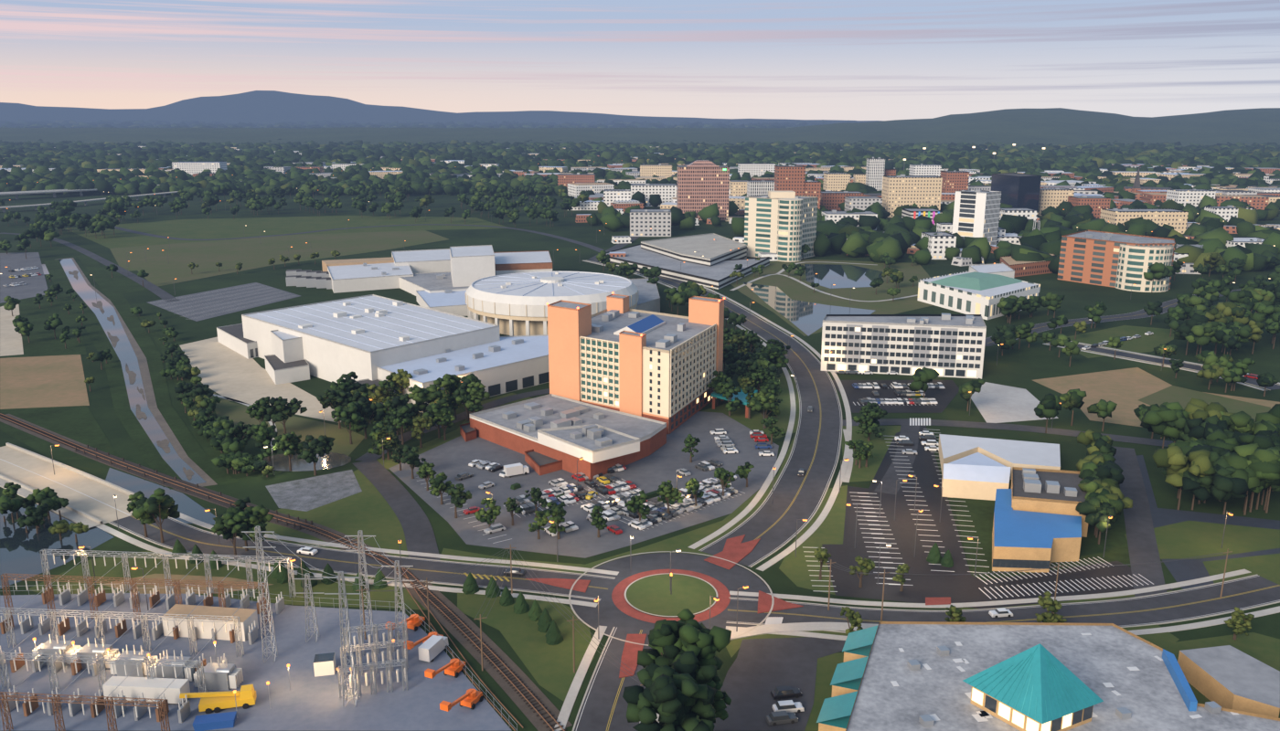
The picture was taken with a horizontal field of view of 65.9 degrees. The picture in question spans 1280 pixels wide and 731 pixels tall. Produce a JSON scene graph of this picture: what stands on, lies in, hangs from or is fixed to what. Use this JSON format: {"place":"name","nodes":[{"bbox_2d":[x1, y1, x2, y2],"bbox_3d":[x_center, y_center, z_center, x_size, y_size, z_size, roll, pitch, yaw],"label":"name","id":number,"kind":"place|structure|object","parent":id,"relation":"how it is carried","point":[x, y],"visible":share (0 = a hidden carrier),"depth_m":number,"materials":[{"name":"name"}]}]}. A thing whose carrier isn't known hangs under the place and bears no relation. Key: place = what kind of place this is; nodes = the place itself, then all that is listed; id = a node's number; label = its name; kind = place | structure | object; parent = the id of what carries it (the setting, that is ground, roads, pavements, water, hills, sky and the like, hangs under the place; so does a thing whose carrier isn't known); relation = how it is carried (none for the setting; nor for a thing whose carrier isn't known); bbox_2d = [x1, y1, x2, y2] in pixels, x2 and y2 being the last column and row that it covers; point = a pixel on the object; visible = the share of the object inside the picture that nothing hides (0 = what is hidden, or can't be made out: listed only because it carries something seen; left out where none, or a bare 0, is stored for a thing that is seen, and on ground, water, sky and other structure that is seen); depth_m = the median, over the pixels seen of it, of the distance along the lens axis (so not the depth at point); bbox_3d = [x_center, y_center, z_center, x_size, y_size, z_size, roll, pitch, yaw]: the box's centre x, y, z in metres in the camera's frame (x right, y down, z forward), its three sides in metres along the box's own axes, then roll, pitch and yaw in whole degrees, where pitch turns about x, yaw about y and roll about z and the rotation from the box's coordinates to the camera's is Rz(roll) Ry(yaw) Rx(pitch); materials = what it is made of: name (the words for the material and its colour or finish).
{"place":"outdoors","nodes":[
{"label":"outdoors","id":0,"kind":"place"},
{"bbox_2d":[0,258,882,588],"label":"water","id":1,"kind":"structure","parent":0,"point":[20,549],"depth_m":297.88,"materials":[{"name":"grey liquid"}]},
{"bbox_2d":[0,224,1279,730],"bbox_3d":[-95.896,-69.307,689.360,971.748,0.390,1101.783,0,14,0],"label":"roads","id":2,"kind":"structure","parent":0,"point":[772,524],"depth_m":225.72,"materials":[{"name":"grey asphalt"}]},
{"bbox_2d":[0,192,1279,730],"bbox_3d":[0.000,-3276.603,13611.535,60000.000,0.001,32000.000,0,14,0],"label":"ground","id":3,"kind":"structure","parent":0,"point":[1026,365],"depth_m":413.25,"materials":[{"name":"green plant"}]},
{"bbox_2d":[0,526,517,730],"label":"substation","id":4,"kind":"object","parent":3,"relation":"on","point":[164,685],"visible":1,"depth_m":182.96,"materials":[{"name":"silver metal"}]},
{"bbox_2d":[0,413,566,730],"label":"railway tracks","id":5,"kind":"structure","parent":3,"relation":"on","point":[90,498],"depth_m":269.77,"materials":[{"name":"gravel"}]},
{"bbox_2d":[216,245,552,413],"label":"convention center","id":6,"kind":"structure","parent":3,"relation":"on","point":[370,339],"depth_m":411.12,"materials":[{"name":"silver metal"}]},
{"bbox_2d":[465,271,660,336],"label":"arena","id":7,"kind":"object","parent":3,"relation":"on","point":[510,304],"visible":0.8,"depth_m":474.28,"materials":[{"name":"concrete"}]},
{"bbox_2d":[171,395,953,645],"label":"shrubs","id":8,"kind":"object","parent":3,"relation":"on","point":[548,625],"visible":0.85,"depth_m":215.01,"materials":[{"name":"green plant"}]},
{"bbox_2d":[459,291,757,479],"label":"hotel","id":9,"kind":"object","parent":3,"relation":"on","point":[627,386],"visible":0.97,"depth_m":326.35,"materials":[{"name":"beige paint"}]},
{"bbox_2d":[0,143,1274,685],"bbox_3d":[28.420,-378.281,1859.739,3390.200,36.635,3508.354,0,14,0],"label":"street lamps","id":10,"kind":"object","parent":3,"relation":"on","point":[878,573],"visible":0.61,"depth_m":209.72,"materials":[{"name":"grey metal"}]},
{"bbox_2d":[0,191,1276,712],"bbox_3d":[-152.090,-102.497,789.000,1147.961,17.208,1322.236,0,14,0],"label":"tree trunks","id":11,"kind":"object","parent":3,"relation":"on","point":[1095,533],"visible":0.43,"depth_m":306.46,"materials":[{"name":"brown plant"}]},
{"bbox_2d":[0,118,1279,730],"bbox_3d":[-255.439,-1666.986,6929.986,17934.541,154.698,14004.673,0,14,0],"label":"trees","id":12,"kind":"object","parent":3,"relation":"on","point":[1218,450],"visible":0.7,"depth_m":693.91,"materials":[{"name":"green plant"}]},
{"bbox_2d":[0,215,1279,730],"bbox_3d":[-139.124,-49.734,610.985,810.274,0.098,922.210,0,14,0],"label":"lawn patches","id":13,"kind":"object","parent":3,"relation":"on","point":[42,384],"visible":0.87,"depth_m":252.81,"materials":[{"name":"green plant"}]},
{"bbox_2d":[0,146,1279,274],"bbox_3d":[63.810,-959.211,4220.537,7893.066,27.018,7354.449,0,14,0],"label":"town","id":14,"kind":"object","parent":3,"relation":"on","point":[1258,197],"visible":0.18,"depth_m":1300.62,"materials":[{"name":"concrete"}]},
{"bbox_2d":[0,252,1279,730],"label":"parking lot","id":15,"kind":"structure","parent":3,"relation":"on","point":[759,671],"depth_m":251.00,"materials":[{"name":"grey asphalt"}]},
{"bbox_2d":[2,266,1258,725],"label":"cars","id":16,"kind":"object","parent":15,"relation":"on","point":[431,647],"visible":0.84,"depth_m":267.46,"materials":[{"name":"white paint"}]},
{"bbox_2d":[96,157,1265,319],"bbox_3d":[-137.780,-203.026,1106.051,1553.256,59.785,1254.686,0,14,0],"label":"city buildings","id":17,"kind":"structure","parent":3,"relation":"on","point":[781,215],"depth_m":764.66,"materials":[{"name":"beige concrete"}]},
{"bbox_2d":[820,313,986,378],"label":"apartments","id":18,"kind":"structure","parent":3,"relation":"on","point":[947,345],"depth_m":394.07,"materials":[{"name":"white concrete"}]},
{"bbox_2d":[816,621,1279,730],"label":"building","id":19,"kind":"structure","parent":3,"relation":"on","point":[956,677],"depth_m":160.47,"materials":[{"name":"grey concrete"}]},
{"bbox_2d":[938,434,1279,718],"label":"commercial buildings","id":20,"kind":"structure","parent":3,"relation":"on","point":[1039,522],"depth_m":237.59,"materials":[{"name":"paint"}]},
{"bbox_2d":[0,90,1279,147],"bbox_3d":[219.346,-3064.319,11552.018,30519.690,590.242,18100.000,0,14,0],"label":"mountains","id":21,"kind":"structure","parent":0,"point":[1055,126],"depth_m":4018.23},
{"bbox_2d":[0,0,1279,120],"label":"sky","id":22,"kind":"structure","parent":0,"point":[784,59],"materials":[{"name":"grey"}]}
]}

